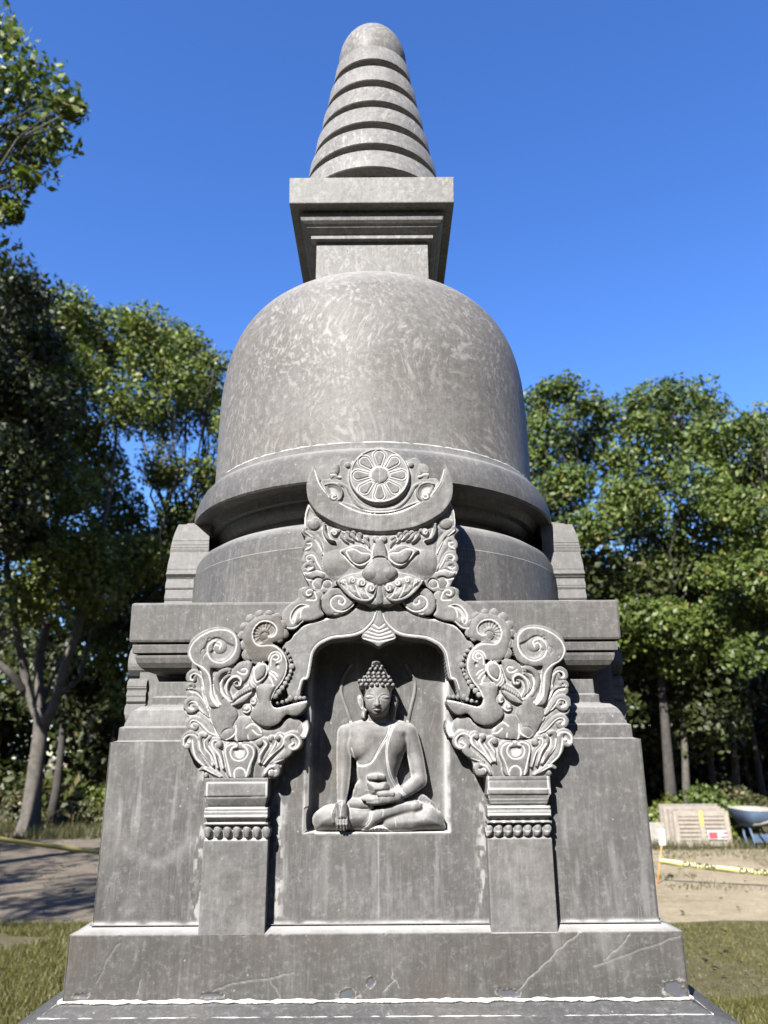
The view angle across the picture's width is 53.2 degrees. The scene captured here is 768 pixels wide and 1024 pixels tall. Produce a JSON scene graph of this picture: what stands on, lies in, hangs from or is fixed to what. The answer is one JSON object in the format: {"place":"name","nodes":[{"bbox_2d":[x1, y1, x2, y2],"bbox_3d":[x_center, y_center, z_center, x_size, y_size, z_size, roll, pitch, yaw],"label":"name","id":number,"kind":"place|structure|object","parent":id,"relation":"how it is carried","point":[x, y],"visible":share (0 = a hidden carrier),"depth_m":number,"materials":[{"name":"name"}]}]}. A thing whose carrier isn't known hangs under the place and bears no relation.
{"place":"outdoors","nodes":[
{"label":"outdoors","id":0,"kind":"place"},
{"bbox_2d":[0,837,100,925],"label":"gravel drive","id":1,"kind":"structure","parent":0,"point":[60,896],"depth_m":10.52,"materials":[{"name":"beige gravel"}]},
{"bbox_3d":[-5.397,4.060,8.829,0.035,1.055,0.035,0,-17,0],"label":"tape stake","id":2,"kind":"object","parent":1,"relation":"on","visible":0},
{"bbox_2d":[0,837,99,853],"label":"caution tape","id":3,"kind":"object","parent":2,"relation":"attached to","point":[56,846],"visible":0.38,"depth_m":9.73,"materials":[{"name":"yellow plastic"}]},
{"bbox_2d":[0,918,767,1023],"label":"lawn","id":4,"kind":"structure","parent":0,"point":[7,939],"depth_m":6.20,"materials":[{"name":"green plant"}]},
{"bbox_2d":[17,23,739,1023],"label":"stone stupa","id":5,"kind":"object","parent":4,"relation":"on","point":[375,753],"visible":1,"depth_m":1.57,"materials":[{"name":"grey stone"}]},
{"bbox_2d":[0,771,767,836],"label":"forest floor","id":6,"kind":"structure","parent":0,"point":[68,815],"depth_m":18.41,"materials":[{"name":"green plant"}]},
{"bbox_2d":[0,784,47,829],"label":"shrub","id":7,"kind":"object","parent":6,"relation":"on","point":[11,801],"visible":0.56,"depth_m":17.87,"materials":[{"name":"green plant"}]},
{"bbox_2d":[0,575,130,823],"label":"understorey tree","id":8,"kind":"object","parent":6,"relation":"on","point":[84,695],"visible":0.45,"depth_m":20.31,"materials":[{"name":"green plant"}]},
{"bbox_2d":[41,793,103,828],"bbox_3d":[-7.203,6.974,17.739,2.312,0.909,1.092,0,-18,0],"label":"shrub","id":9,"kind":"object","parent":6,"relation":"on","point":[84,816],"visible":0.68,"depth_m":17.57,"materials":[{"name":"green plant"}]},
{"bbox_2d":[70,783,105,822],"bbox_3d":[-6.619,6.918,18.031,1.462,1.235,1.128,0,-18,0],"label":"shrub","id":10,"kind":"object","parent":6,"relation":"on","point":[95,791],"visible":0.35,"depth_m":17.94,"materials":[{"name":"green plant"}]},
{"bbox_2d":[0,278,194,835],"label":"oak tree","id":11,"kind":"object","parent":6,"relation":"on","point":[84,564],"visible":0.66,"depth_m":18.49,"materials":[{"name":"green plant"}]},
{"bbox_2d":[56,578,163,789],"bbox_3d":[-7.223,4.974,21.575,3.641,6.994,3.303,0,-18,0],"label":"understorey tree","id":12,"kind":"object","parent":6,"relation":"on","point":[115,721],"visible":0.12,"depth_m":21.05,"materials":[{"name":"green plant"}]},
{"bbox_2d":[69,308,231,738],"bbox_3d":[-5.378,0.492,20.948,6.554,15.186,6.320,0,-18,0],"label":"oak tree","id":13,"kind":"object","parent":6,"relation":"on","point":[201,399],"visible":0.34,"depth_m":20.27,"materials":[{"name":"green plant"}]},
{"bbox_2d":[0,509,767,815],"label":"woods","id":14,"kind":"object","parent":6,"relation":"on","point":[86,758],"visible":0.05,"depth_m":23.57,"materials":[{"name":"green plant"}]},
{"bbox_2d":[523,368,663,663],"bbox_3d":[4.862,1.666,19.898,4.716,12.161,6.232,-5,-18,15],"label":"oak tree","id":15,"kind":"object","parent":6,"relation":"on","point":[564,486],"visible":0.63,"depth_m":19.02,"materials":[{"name":"green plant"}]},
{"bbox_2d":[588,595,679,756],"bbox_3d":[6.850,5.154,22.183,3.551,6.833,2.672,0,-18,0],"label":"understorey tree","id":16,"kind":"object","parent":6,"relation":"on","point":[636,735],"visible":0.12,"depth_m":21.99,"materials":[{"name":"green plant"}]},
{"bbox_2d":[582,546,686,730],"bbox_3d":[5.524,3.938,17.794,3.112,6.536,3.228,-11,-20,31],"label":"understorey tree","id":17,"kind":"object","parent":6,"relation":"on","point":[648,593],"visible":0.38,"depth_m":18.18,"materials":[{"name":"green plant"}]},
{"bbox_2d":[610,554,687,760],"bbox_3d":[7.472,4.799,21.551,3.824,7.118,3.358,0,-18,0],"label":"understorey tree","id":18,"kind":"object","parent":6,"relation":"on","point":[652,704],"visible":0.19,"depth_m":21.20,"materials":[{"name":"green plant"}]},
{"bbox_2d":[604,371,749,803],"bbox_3d":[7.837,1.595,19.837,4.374,12.216,6.193,-7,-19,20],"label":"oak tree","id":19,"kind":"object","parent":6,"relation":"on","point":[667,439],"visible":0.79,"depth_m":19.02,"materials":[{"name":"green plant"}]},
{"bbox_2d":[640,578,732,801],"bbox_3d":[7.990,4.672,20.638,2.869,6.807,3.326,0,-18,0],"label":"understorey tree","id":20,"kind":"object","parent":6,"relation":"on","point":[712,775],"visible":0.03,"depth_m":19.91,"materials":[{"name":"green plant"}]},
{"bbox_2d":[620,549,767,803],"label":"understorey tree","id":21,"kind":"object","parent":6,"relation":"on","point":[700,685],"visible":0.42,"depth_m":18.38,"materials":[{"name":"green plant"}]},
{"bbox_2d":[642,545,767,799],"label":"understorey tree","id":22,"kind":"object","parent":6,"relation":"on","point":[732,749],"visible":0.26,"depth_m":18.66,"materials":[{"name":"green plant"}]},
{"bbox_2d":[690,589,767,795],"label":"understorey tree","id":23,"kind":"object","parent":6,"relation":"on","point":[761,722],"visible":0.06,"depth_m":22.78,"materials":[{"name":"green plant"}]},
{"bbox_2d":[696,588,767,798],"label":"understorey tree","id":24,"kind":"object","parent":6,"relation":"on","point":[761,789],"visible":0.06,"depth_m":21.30,"materials":[{"name":"green plant"}]},
{"bbox_2d":[0,0,767,758],"label":"sky","id":25,"kind":"structure","parent":0,"point":[607,160],"materials":[{"name":"blue"}]},
{"bbox_2d":[15,758,767,922],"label":"ground","id":26,"kind":"structure","parent":0,"point":[702,904],"depth_m":9.56,"materials":[{"name":"beige sand"}]},
{"bbox_2d":[0,242,90,577],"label":"oak tree","id":27,"kind":"object","parent":26,"relation":"on","point":[27,351],"visible":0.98,"depth_m":15.13,"materials":[{"name":"green plant"}]},
{"bbox_2d":[0,0,90,276],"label":"oak tree","id":28,"kind":"object","parent":26,"relation":"on","point":[70,111],"visible":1,"depth_m":11.00,"materials":[{"name":"green plant"}]},
{"bbox_2d":[1,835,764,1023],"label":"fallen leaves","id":29,"kind":"object","parent":26,"relation":"on","point":[721,951],"visible":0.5,"depth_m":7.36,"materials":[{"name":"brown plant"}]},
{"bbox_2d":[0,818,767,889],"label":"dry weeds","id":30,"kind":"object","parent":26,"relation":"on","point":[84,832],"visible":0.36,"depth_m":13.80,"materials":[{"name":"green plant"}]},
{"bbox_2d":[649,822,666,842],"bbox_3d":[5.009,5.951,14.156,0.390,0.400,0.200,0,-18,0],"label":"concrete block","id":31,"kind":"object","parent":26,"relation":"on","point":[655,827],"depth_m":14.09,"materials":[{"name":"white concrete"}]},
{"bbox_2d":[657,829,665,883],"bbox_3d":[3.654,4.580,10.135,0.186,0.717,0.016,0,-18,0],"label":"marker stake","id":32,"kind":"object","parent":26,"relation":"on","point":[661,834],"visible":0.94,"depth_m":10.20,"materials":[{"name":"orange paint"}]},
{"bbox_2d":[659,858,767,875],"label":"caution tape","id":33,"kind":"object","parent":32,"relation":"attached to","point":[711,867],"visible":1,"depth_m":9.89,"materials":[{"name":"yellow plastic"}]},
{"bbox_2d":[648,790,685,821],"bbox_3d":[5.480,6.122,15.417,1.306,0.979,1.209,0,-18,0],"label":"shrub","id":34,"kind":"object","parent":26,"relation":"on","point":[653,814],"visible":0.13,"depth_m":15.48,"materials":[{"name":"green plant"}]},
{"bbox_2d":[658,804,716,822],"bbox_3d":[5.663,5.768,14.177,1.091,0.693,0.047,0,-21,0],"label":"wooden panel","id":35,"kind":"object","parent":26,"relation":"on","point":[660,806],"visible":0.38,"depth_m":14.27,"materials":[{"name":"brown wood"}]},
{"bbox_2d":[677,780,752,843],"bbox_3d":[6.431,5.833,14.967,1.301,1.195,1.333,0,-18,0],"label":"shrub","id":36,"kind":"object","parent":26,"relation":"on","point":[697,795],"visible":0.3,"depth_m":14.83,"materials":[{"name":"green plant"}]},
{"bbox_2d":[692,400,767,681],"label":"oak tree","id":37,"kind":"object","parent":26,"relation":"on","point":[747,570],"visible":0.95,"depth_m":16.79,"materials":[{"name":"green plant"}]},
{"bbox_2d":[714,781,767,837],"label":"shrub","id":38,"kind":"object","parent":26,"relation":"on","point":[749,799],"visible":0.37,"depth_m":15.41,"materials":[{"name":"green plant"}]},
{"bbox_2d":[728,806,767,848],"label":"wheelbarrow","id":39,"kind":"object","parent":26,"relation":"on","point":[744,817],"visible":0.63,"depth_m":13.71,"materials":[{"name":"blue paint"}]},
{"bbox_3d":[5.345,6.051,13.861,0.090,0.027,0.620,0,-17,0],"label":"wood skid","id":40,"kind":"object","parent":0,"visible":0},
{"bbox_2d":[662,806,721,843],"bbox_3d":[5.679,5.751,14.059,1.058,0.654,0.047,0,-22,0],"label":"wooden panel","id":41,"kind":"object","parent":40,"relation":"on","point":[666,822],"visible":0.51,"depth_m":14.08,"materials":[{"name":"brown wood"}]},
{"bbox_2d":[672,810,732,846],"bbox_3d":[5.735,5.701,13.812,1.005,0.601,0.056,0,-23,0],"label":"wooden panel","id":42,"kind":"object","parent":40,"relation":"on","point":[716,835],"visible":0.88,"depth_m":13.81,"materials":[{"name":"brown wood"}]},
{"bbox_3d":[6.187,6.045,13.861,0.090,0.027,0.620,0,-17,0],"label":"wood skid","id":43,"kind":"object","parent":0,"visible":0},
{"bbox_2d":[667,808,724,845],"bbox_3d":[5.713,5.729,13.943,1.038,0.628,0.047,0,-22,0],"label":"wooden panel","id":44,"kind":"object","parent":43,"relation":"on","point":[671,825],"visible":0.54,"depth_m":13.98,"materials":[{"name":"brown wood"}]}
]}

